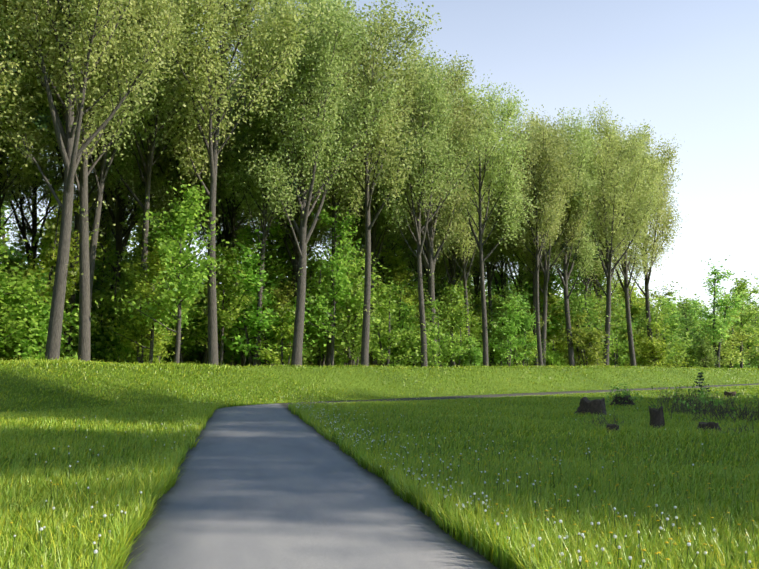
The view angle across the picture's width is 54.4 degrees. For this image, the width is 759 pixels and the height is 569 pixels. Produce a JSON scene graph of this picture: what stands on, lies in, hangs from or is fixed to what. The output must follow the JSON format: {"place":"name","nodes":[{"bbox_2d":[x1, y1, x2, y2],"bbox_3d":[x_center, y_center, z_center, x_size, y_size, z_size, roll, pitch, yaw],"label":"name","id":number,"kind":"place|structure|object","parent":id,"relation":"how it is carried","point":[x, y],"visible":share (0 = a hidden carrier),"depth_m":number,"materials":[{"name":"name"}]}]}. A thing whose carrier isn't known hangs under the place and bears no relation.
{"place":"outdoors","nodes":[
{"label":"outdoors","id":0,"kind":"place"},
{"bbox_2d":[0,355,758,568],"bbox_3d":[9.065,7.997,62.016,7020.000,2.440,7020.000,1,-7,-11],"label":"meadow","id":1,"kind":"structure","parent":0,"point":[354,386],"depth_m":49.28,"materials":[{"name":"green plant"}]},
{"bbox_2d":[0,2,33,122],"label":"poplar tree","id":2,"kind":"object","parent":1,"relation":"on","point":[3,77],"visible":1,"depth_m":44.67,"materials":[{"name":"green plant"}]},
{"bbox_2d":[0,212,34,344],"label":"understory bush","id":3,"kind":"object","parent":1,"relation":"on","point":[9,310],"visible":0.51,"depth_m":51.89,"materials":[{"name":"green plant"}]},
{"bbox_2d":[0,235,51,353],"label":"understory bush","id":4,"kind":"object","parent":1,"relation":"on","point":[19,294],"visible":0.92,"depth_m":50.76,"materials":[{"name":"green plant"}]},
{"bbox_2d":[0,42,59,202],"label":"poplar tree","id":5,"kind":"object","parent":1,"relation":"on","point":[21,171],"visible":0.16,"depth_m":58.50,"materials":[{"name":"green plant"}]},
{"bbox_2d":[0,0,60,130],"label":"poplar tree","id":6,"kind":"object","parent":1,"relation":"on","point":[6,38],"visible":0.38,"depth_m":47.25,"materials":[{"name":"green plant"}]},
{"bbox_2d":[0,99,64,268],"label":"poplar tree","id":7,"kind":"object","parent":1,"relation":"on","point":[7,173],"visible":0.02,"depth_m":67.81,"materials":[{"name":"green plant"}]},
{"bbox_2d":[0,268,94,360],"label":"understory bush","id":8,"kind":"object","parent":1,"relation":"on","point":[35,346],"visible":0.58,"depth_m":51.63,"materials":[{"name":"green plant"}]},
{"bbox_2d":[1,112,93,269],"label":"poplar tree","id":9,"kind":"object","parent":1,"relation":"on","point":[22,227],"visible":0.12,"depth_m":73.91,"materials":[{"name":"green plant"}]},
{"bbox_2d":[12,210,97,350],"bbox_3d":[-28.266,1.475,64.821,8.646,15.242,10.474,2,-6,-27],"label":"tree","id":10,"kind":"object","parent":1,"relation":"on","point":[45,246],"visible":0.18,"depth_m":63.38,"materials":[{"name":"green plant"}]},
{"bbox_2d":[13,162,106,321],"bbox_3d":[-26.404,-0.938,59.969,6.342,18.962,11.435,6,-9,-37],"label":"tree","id":11,"kind":"object","parent":1,"relation":"on","point":[52,264],"visible":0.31,"depth_m":59.41,"materials":[{"name":"green plant"}]},
{"bbox_2d":[22,9,147,358],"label":"poplar tree","id":12,"kind":"object","parent":1,"relation":"on","point":[72,298],"visible":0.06,"depth_m":65.42,"materials":[{"name":"green plant"}]},
{"bbox_2d":[1,0,184,361],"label":"poplar tree","id":13,"kind":"object","parent":1,"relation":"on","point":[84,347],"visible":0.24,"depth_m":52.42,"materials":[{"name":"green plant"}]},
{"bbox_2d":[0,0,198,359],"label":"poplar tree","id":14,"kind":"object","parent":1,"relation":"on","point":[71,149],"visible":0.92,"depth_m":48.06,"materials":[{"name":"green plant"}]},
{"bbox_2d":[71,300,132,363],"bbox_3d":[-23.575,5.203,63.917,5.492,7.817,8.272,-3,-8,15],"label":"understory bush","id":15,"kind":"object","parent":1,"relation":"on","point":[102,351],"visible":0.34,"depth_m":63.57,"materials":[{"name":"green plant"}]},
{"bbox_2d":[76,195,132,357],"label":"understory bush","id":16,"kind":"object","parent":1,"relation":"on","point":[104,244],"visible":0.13,"depth_m":77.65,"materials":[{"name":"green plant"}]},
{"bbox_2d":[70,233,155,361],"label":"understory bush","id":17,"kind":"object","parent":1,"relation":"on","point":[97,295],"visible":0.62,"depth_m":65.15,"materials":[{"name":"green plant"}]},
{"bbox_2d":[39,0,193,320],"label":"poplar tree","id":18,"kind":"object","parent":1,"relation":"on","point":[104,170],"visible":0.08,"depth_m":57.10,"materials":[{"name":"green plant"}]},
{"bbox_2d":[50,83,197,357],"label":"poplar tree","id":19,"kind":"object","parent":1,"relation":"on","point":[117,217],"visible":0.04,"depth_m":73.07,"materials":[{"name":"green plant"}]},
{"bbox_2d":[88,142,162,312],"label":"poplar tree","id":20,"kind":"object","parent":1,"relation":"on","point":[123,205],"visible":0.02,"depth_m":82.11,"materials":[{"name":"green plant"}]},
{"bbox_2d":[113,254,159,363],"bbox_3d":[-18.948,2.578,58.010,3.865,11.617,5.448,2,-6,-18],"label":"understory bush","id":21,"kind":"object","parent":1,"relation":"on","point":[134,278],"visible":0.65,"depth_m":57.98,"materials":[{"name":"green plant"}]},
{"bbox_2d":[103,192,182,323],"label":"understory bush","id":22,"kind":"object","parent":1,"relation":"on","point":[137,254],"visible":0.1,"depth_m":67.13,"materials":[{"name":"green plant"}]},
{"bbox_2d":[95,233,193,363],"bbox_3d":[-18.576,2.115,58.189,8.689,12.571,6.200,-2,-8,8],"label":"tree","id":23,"kind":"object","parent":1,"relation":"on","point":[155,265],"visible":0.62,"depth_m":57.61,"materials":[{"name":"green plant"}]},
{"bbox_2d":[109,304,183,364],"bbox_3d":[-18.872,5.009,60.195,5.308,7.276,6.794,1,-6,0],"label":"understory bush","id":24,"kind":"object","parent":1,"relation":"on","point":[158,351],"visible":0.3,"depth_m":59.08,"materials":[{"name":"green plant"}]},
{"bbox_2d":[107,196,206,361],"bbox_3d":[-18.848,0.548,63.424,8.546,16.784,7.777,-3,-7,24],"label":"tree","id":25,"kind":"object","parent":1,"relation":"on","point":[163,231],"visible":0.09,"depth_m":63.63,"materials":[{"name":"green plant"}]},
{"bbox_2d":[95,180,228,363],"bbox_3d":[-15.163,-0.369,55.474,7.796,16.781,9.174,-3,-8,27],"label":"tree","id":26,"kind":"object","parent":1,"relation":"on","point":[184,214],"visible":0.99,"depth_m":54.91,"materials":[{"name":"green plant"}]},
{"bbox_2d":[89,0,245,324],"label":"poplar tree","id":27,"kind":"object","parent":1,"relation":"on","point":[117,166],"visible":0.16,"depth_m":62.27,"materials":[{"name":"green plant"}]},
{"bbox_2d":[115,192,225,360],"bbox_3d":[-17.079,0.439,62.241,8.493,16.657,7.304,5,-8,-36],"label":"tree","id":28,"kind":"object","parent":1,"relation":"on","point":[186,242],"visible":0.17,"depth_m":61.90,"materials":[{"name":"green plant"}]},
{"bbox_2d":[99,50,245,363],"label":"poplar tree","id":29,"kind":"object","parent":1,"relation":"on","point":[165,198],"visible":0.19,"depth_m":70.46,"materials":[{"name":"green plant"}]},
{"bbox_2d":[165,267,207,358],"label":"understory bush","id":30,"kind":"object","parent":1,"relation":"on","point":[188,339],"visible":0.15,"depth_m":69.46,"materials":[{"name":"green plant"}]},
{"bbox_2d":[167,237,244,363],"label":"understory bush","id":31,"kind":"object","parent":1,"relation":"on","point":[202,319],"visible":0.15,"depth_m":71.94,"materials":[{"name":"green plant"}]},
{"bbox_2d":[174,242,257,366],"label":"understory bush","id":32,"kind":"object","parent":1,"relation":"on","point":[224,317],"visible":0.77,"depth_m":67.17,"materials":[{"name":"green plant"}]},
{"bbox_2d":[192,284,248,365],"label":"understory bush","id":33,"kind":"object","parent":1,"relation":"on","point":[228,358],"visible":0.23,"depth_m":73.71,"materials":[{"name":"green plant"}]},
{"bbox_2d":[179,59,262,364],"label":"poplar tree","id":34,"kind":"object","parent":1,"relation":"on","point":[226,236],"visible":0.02,"depth_m":84.62,"materials":[{"name":"green plant"}]},
{"bbox_2d":[180,59,277,367],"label":"poplar tree","id":35,"kind":"object","parent":1,"relation":"on","point":[232,221],"visible":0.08,"depth_m":77.05,"materials":[{"name":"green plant"}]},
{"bbox_2d":[124,0,347,365],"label":"poplar tree","id":36,"kind":"object","parent":1,"relation":"on","point":[211,16],"visible":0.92,"depth_m":57.75,"materials":[{"name":"green plant"}]},
{"bbox_2d":[222,233,261,365],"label":"tree","id":37,"kind":"object","parent":1,"relation":"on","point":[243,359],"visible":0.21,"depth_m":70.97,"materials":[{"name":"green plant"}]},
{"bbox_2d":[229,213,295,356],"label":"understory bush","id":38,"kind":"object","parent":1,"relation":"on","point":[268,246],"visible":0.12,"depth_m":81.17,"materials":[{"name":"green plant"}]},
{"bbox_2d":[201,228,327,366],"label":"tree","id":39,"kind":"object","parent":1,"relation":"on","point":[247,345],"visible":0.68,"depth_m":68.05,"materials":[{"name":"green plant"}]},
{"bbox_2d":[217,60,313,365],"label":"poplar tree","id":40,"kind":"object","parent":1,"relation":"on","point":[254,135],"visible":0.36,"depth_m":68.89,"materials":[{"name":"green plant"}]},
{"bbox_2d":[221,205,314,366],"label":"tree","id":41,"kind":"object","parent":1,"relation":"on","point":[248,235],"visible":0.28,"depth_m":77.82,"materials":[{"name":"green plant"}]},
{"bbox_2d":[252,296,306,365],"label":"understory bush","id":42,"kind":"object","parent":1,"relation":"on","point":[273,355],"visible":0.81,"depth_m":67.01,"materials":[{"name":"green plant"}]},
{"bbox_2d":[266,234,317,314],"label":"understory bush","id":43,"kind":"object","parent":1,"relation":"on","point":[288,263],"visible":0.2,"depth_m":89.10,"materials":[{"name":"green plant"}]},
{"bbox_2d":[240,88,344,304],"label":"poplar tree","id":44,"kind":"object","parent":1,"relation":"on","point":[295,262],"visible":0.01,"depth_m":83.44,"materials":[{"name":"green plant"}]},
{"bbox_2d":[288,243,327,365],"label":"tree","id":45,"kind":"object","parent":1,"relation":"on","point":[310,272],"visible":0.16,"depth_m":81.78,"materials":[{"name":"green plant"}]},
{"bbox_2d":[231,0,388,349],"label":"poplar tree","id":46,"kind":"object","parent":1,"relation":"on","point":[310,103],"visible":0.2,"depth_m":65.21,"materials":[{"name":"green plant"}]},
{"bbox_2d":[288,236,352,366],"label":"understory bush","id":47,"kind":"object","parent":1,"relation":"on","point":[322,357],"visible":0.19,"depth_m":80.75,"materials":[{"name":"green plant"}]},
{"bbox_2d":[227,0,417,365],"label":"poplar tree","id":48,"kind":"object","parent":1,"relation":"on","point":[320,49],"visible":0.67,"depth_m":64.04,"materials":[{"name":"green plant"}]},
{"bbox_2d":[289,184,361,366],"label":"tree","id":49,"kind":"object","parent":1,"relation":"on","point":[335,271],"visible":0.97,"depth_m":70.82,"materials":[{"name":"green plant"}]},
{"bbox_2d":[277,29,398,365],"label":"poplar tree","id":50,"kind":"object","parent":1,"relation":"on","point":[342,191],"visible":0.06,"depth_m":73.78,"materials":[{"name":"green plant"}]},
{"bbox_2d":[306,238,392,366],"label":"tree","id":51,"kind":"object","parent":1,"relation":"on","point":[358,302],"visible":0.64,"depth_m":73.47,"materials":[{"name":"green plant"}]},
{"bbox_2d":[335,265,385,365],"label":"understory bush","id":52,"kind":"object","parent":1,"relation":"on","point":[355,348],"visible":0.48,"depth_m":72.96,"materials":[{"name":"green plant"}]},
{"bbox_2d":[317,151,403,280],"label":"poplar tree","id":53,"kind":"object","parent":1,"relation":"on","point":[347,203],"visible":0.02,"depth_m":98.12,"materials":[{"name":"green plant"}]},
{"bbox_2d":[324,68,404,366],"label":"poplar tree","id":54,"kind":"object","parent":1,"relation":"on","point":[375,233],"visible":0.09,"depth_m":88.52,"materials":[{"name":"green plant"}]},
{"bbox_2d":[330,185,415,365],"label":"poplar tree","id":55,"kind":"object","parent":1,"relation":"on","point":[397,237],"visible":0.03,"depth_m":104.54,"materials":[{"name":"green plant"}]},
{"bbox_2d":[0,388,758,568],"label":"dandelion flowers","id":56,"kind":"object","parent":1,"relation":"on","point":[497,523],"visible":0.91,"depth_m":9.87,"materials":[{"name":"white plant"}]},
{"bbox_2d":[319,0,445,366],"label":"poplar tree","id":57,"kind":"object","parent":1,"relation":"on","point":[389,69],"visible":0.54,"depth_m":70.45,"materials":[{"name":"green plant"}]},
{"bbox_2d":[360,249,428,331],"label":"understory bush","id":58,"kind":"object","parent":1,"relation":"on","point":[401,275],"visible":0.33,"depth_m":95.28,"materials":[{"name":"green plant"}]},
{"bbox_2d":[356,268,438,366],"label":"understory bush","id":59,"kind":"object","parent":1,"relation":"on","point":[396,339],"visible":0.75,"depth_m":75.55,"materials":[{"name":"green plant"}]},
{"bbox_2d":[364,221,435,329],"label":"understory bush","id":60,"kind":"object","parent":1,"relation":"on","point":[396,254],"visible":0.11,"depth_m":96.53,"materials":[{"name":"green plant"}]},
{"bbox_2d":[372,269,430,365],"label":"understory bush","id":61,"kind":"object","parent":1,"relation":"on","point":[400,307],"visible":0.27,"depth_m":82.63,"materials":[{"name":"green plant"}]},
{"bbox_2d":[386,311,448,366],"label":"understory bush","id":62,"kind":"object","parent":1,"relation":"on","point":[409,362],"visible":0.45,"depth_m":79.03,"materials":[{"name":"green plant"}]},
{"bbox_2d":[394,212,456,309],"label":"poplar tree","id":63,"kind":"object","parent":1,"relation":"on","point":[413,264],"visible":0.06,"depth_m":111.11,"materials":[{"name":"green plant"}]},
{"bbox_2d":[363,36,500,363],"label":"poplar tree","id":64,"kind":"object","parent":1,"relation":"on","point":[433,228],"visible":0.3,"depth_m":82.46,"materials":[{"name":"green plant"}]},
{"bbox_2d":[371,45,500,366],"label":"poplar tree","id":65,"kind":"object","parent":1,"relation":"on","point":[434,105],"visible":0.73,"depth_m":76.62,"materials":[{"name":"green plant"}]},
{"bbox_2d":[377,59,495,326],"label":"poplar tree","id":66,"kind":"object","parent":1,"relation":"on","point":[426,254],"visible":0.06,"depth_m":87.67,"materials":[{"name":"green plant"}]},
{"bbox_2d":[411,289,469,366],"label":"understory bush","id":67,"kind":"object","parent":1,"relation":"on","point":[443,356],"visible":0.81,"depth_m":80.06,"materials":[{"name":"green plant"}]},
{"bbox_2d":[409,154,505,298],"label":"poplar tree","id":68,"kind":"object","parent":1,"relation":"on","point":[454,265],"visible":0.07,"depth_m":103.25,"materials":[{"name":"green plant"}]},
{"bbox_2d":[437,273,479,366],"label":"understory bush","id":69,"kind":"object","parent":1,"relation":"on","point":[461,320],"visible":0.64,"depth_m":87.40,"materials":[{"name":"green plant"}]},
{"bbox_2d":[449,335,488,367],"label":"understory bush","id":70,"kind":"object","parent":1,"relation":"on","point":[474,355],"visible":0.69,"depth_m":86.71,"materials":[{"name":"green plant"}]},
{"bbox_2d":[436,143,506,359],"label":"poplar tree","id":71,"kind":"object","parent":1,"relation":"on","point":[468,235],"visible":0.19,"depth_m":93.16,"materials":[{"name":"green plant"}]},
{"bbox_2d":[419,58,547,366],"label":"poplar tree","id":72,"kind":"object","parent":1,"relation":"on","point":[508,111],"visible":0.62,"depth_m":86.19,"materials":[{"name":"green plant"}]},
{"bbox_2d":[457,144,516,366],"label":"poplar tree","id":73,"kind":"object","parent":1,"relation":"on","point":[489,275],"visible":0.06,"depth_m":109.12,"materials":[{"name":"green plant"}]},
{"bbox_2d":[480,285,533,367],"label":"understory bush","id":74,"kind":"object","parent":1,"relation":"on","point":[511,329],"visible":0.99,"depth_m":95.82,"materials":[{"name":"green plant"}]},
{"bbox_2d":[475,199,541,299],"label":"poplar tree","id":75,"kind":"object","parent":1,"relation":"on","point":[502,263],"visible":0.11,"depth_m":113.36,"materials":[{"name":"green plant"}]},
{"bbox_2d":[488,282,544,365],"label":"understory bush","id":76,"kind":"object","parent":1,"relation":"on","point":[524,321],"visible":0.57,"depth_m":97.99,"materials":[{"name":"green plant"}]},
{"bbox_2d":[488,104,572,366],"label":"poplar tree","id":77,"kind":"object","parent":1,"relation":"on","point":[533,257],"visible":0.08,"depth_m":105.99,"materials":[{"name":"green plant"}]},
{"bbox_2d":[517,265,564,344],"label":"understory bush","id":78,"kind":"object","parent":1,"relation":"on","point":[555,311],"visible":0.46,"depth_m":107.74,"materials":[{"name":"green plant"}]},
{"bbox_2d":[495,104,587,365],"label":"poplar tree","id":79,"kind":"object","parent":1,"relation":"on","point":[551,208],"visible":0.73,"depth_m":94.47,"materials":[{"name":"green plant"}]},
{"bbox_2d":[512,259,572,349],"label":"understory bush","id":80,"kind":"object","parent":1,"relation":"on","point":[559,334],"visible":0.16,"depth_m":110.82,"materials":[{"name":"green plant"}]},
{"bbox_2d":[517,266,571,347],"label":"understory bush","id":81,"kind":"object","parent":1,"relation":"on","point":[549,328],"visible":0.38,"depth_m":108.47,"materials":[{"name":"green plant"}]},
{"bbox_2d":[494,107,607,365],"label":"poplar tree","id":82,"kind":"object","parent":1,"relation":"on","point":[588,180],"visible":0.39,"depth_m":101.45,"materials":[{"name":"green plant"}]},
{"bbox_2d":[501,106,611,365],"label":"poplar tree","id":83,"kind":"object","parent":1,"relation":"on","point":[545,270],"visible":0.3,"depth_m":100.24,"materials":[{"name":"green plant"}]},
{"bbox_2d":[554,163,615,325],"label":"poplar tree","id":84,"kind":"object","parent":1,"relation":"on","point":[589,280],"visible":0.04,"depth_m":110.58,"materials":[{"name":"green plant"}]},
{"bbox_2d":[557,310,614,366],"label":"understory bush","id":85,"kind":"object","parent":1,"relation":"on","point":[586,340],"visible":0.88,"depth_m":100.41,"materials":[{"name":"green plant"}]},
{"bbox_2d":[573,397,606,415],"bbox_3d":[7.970,4.719,28.361,1.614,0.792,1.788,-1,-7,11],"label":"stump","id":86,"kind":"object","parent":1,"relation":"on","point":[592,406],"visible":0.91,"depth_m":27.94,"materials":[{"name":"wood"}]},
{"bbox_2d":[561,251,622,359],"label":"understory bush","id":87,"kind":"object","parent":1,"relation":"on","point":[582,303],"visible":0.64,"depth_m":106.31,"materials":[{"name":"green plant"}]},
{"bbox_2d":[566,264,626,364],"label":"understory bush","id":88,"kind":"object","parent":1,"relation":"on","point":[600,299],"visible":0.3,"depth_m":112.37,"materials":[{"name":"green plant"}]},
{"bbox_2d":[600,301,636,366],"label":"understory bush","id":89,"kind":"object","parent":1,"relation":"on","point":[617,348],"visible":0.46,"depth_m":116.82,"materials":[{"name":"green plant"}]},
{"bbox_2d":[569,101,670,365],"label":"poplar tree","id":90,"kind":"object","parent":1,"relation":"on","point":[619,197],"visible":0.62,"depth_m":105.53,"materials":[{"name":"green plant"}]},
{"bbox_2d":[594,114,667,365],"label":"poplar tree","id":91,"kind":"object","parent":1,"relation":"on","point":[634,262],"visible":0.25,"depth_m":113.24,"materials":[{"name":"green plant"}]},
{"bbox_2d":[603,273,677,343],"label":"understory bush","id":92,"kind":"object","parent":1,"relation":"on","point":[635,303],"visible":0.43,"depth_m":130.58,"materials":[{"name":"green plant"}]},
{"bbox_2d":[604,124,688,364],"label":"poplar tree","id":93,"kind":"object","parent":1,"relation":"on","point":[664,227],"visible":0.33,"depth_m":120.48,"materials":[{"name":"green plant"}]},
{"bbox_2d":[629,297,689,365],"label":"understory bush","id":94,"kind":"object","parent":1,"relation":"on","point":[663,334],"visible":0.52,"depth_m":120.22,"materials":[{"name":"green plant"}]},
{"bbox_2d":[633,322,689,366],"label":"understory bush","id":95,"kind":"object","parent":1,"relation":"on","point":[655,362],"visible":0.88,"depth_m":118.24,"materials":[{"name":"green plant"}]},
{"bbox_2d":[642,286,694,367],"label":"willow tree","id":96,"kind":"object","parent":1,"relation":"on","point":[675,325],"visible":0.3,"depth_m":132.72,"materials":[{"name":"green plant"}]},
{"bbox_2d":[659,292,705,344],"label":"tree","id":97,"kind":"object","parent":1,"relation":"on","point":[685,304],"visible":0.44,"depth_m":150.35,"materials":[{"name":"green plant"}]},
{"bbox_2d":[645,384,757,416],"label":"brush thicket","id":98,"kind":"object","parent":1,"relation":"on","point":[716,403],"visible":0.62,"depth_m":26.86,"materials":[{"name":"green plant"}]},
{"bbox_2d":[682,336,722,367],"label":"bush","id":99,"kind":"object","parent":1,"relation":"on","point":[706,351],"visible":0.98,"depth_m":123.93,"materials":[{"name":"green plant"}]},
{"bbox_2d":[664,390,758,423],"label":"brush thicket","id":100,"kind":"object","parent":1,"relation":"on","point":[742,413],"visible":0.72,"depth_m":23.68,"materials":[{"name":"green plant"}]},
{"bbox_2d":[679,251,754,367],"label":"willow tree","id":101,"kind":"object","parent":1,"relation":"on","point":[714,330],"visible":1,"depth_m":127.62,"materials":[{"name":"green plant"}]},
{"bbox_2d":[694,321,752,367],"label":"bush","id":102,"kind":"object","parent":1,"relation":"on","point":[726,351],"visible":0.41,"depth_m":133.07,"materials":[{"name":"green plant"}]},
{"bbox_2d":[697,287,758,367],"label":"tree","id":103,"kind":"object","parent":1,"relation":"on","point":[740,336],"visible":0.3,"depth_m":136.80,"materials":[{"name":"green plant"}]},
{"bbox_2d":[705,272,758,368],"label":"tree","id":104,"kind":"object","parent":1,"relation":"on","point":[742,287],"visible":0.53,"depth_m":143.09,"materials":[{"name":"green plant"}]},
{"bbox_2d":[1,0,758,317],"label":"sky","id":105,"kind":"structure","parent":0,"point":[690,68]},
{"bbox_2d":[123,383,758,568],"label":"asphalt path","id":106,"kind":"structure","parent":0,"point":[271,486],"depth_m":8.96,"materials":[{"name":"grey asphalt"}]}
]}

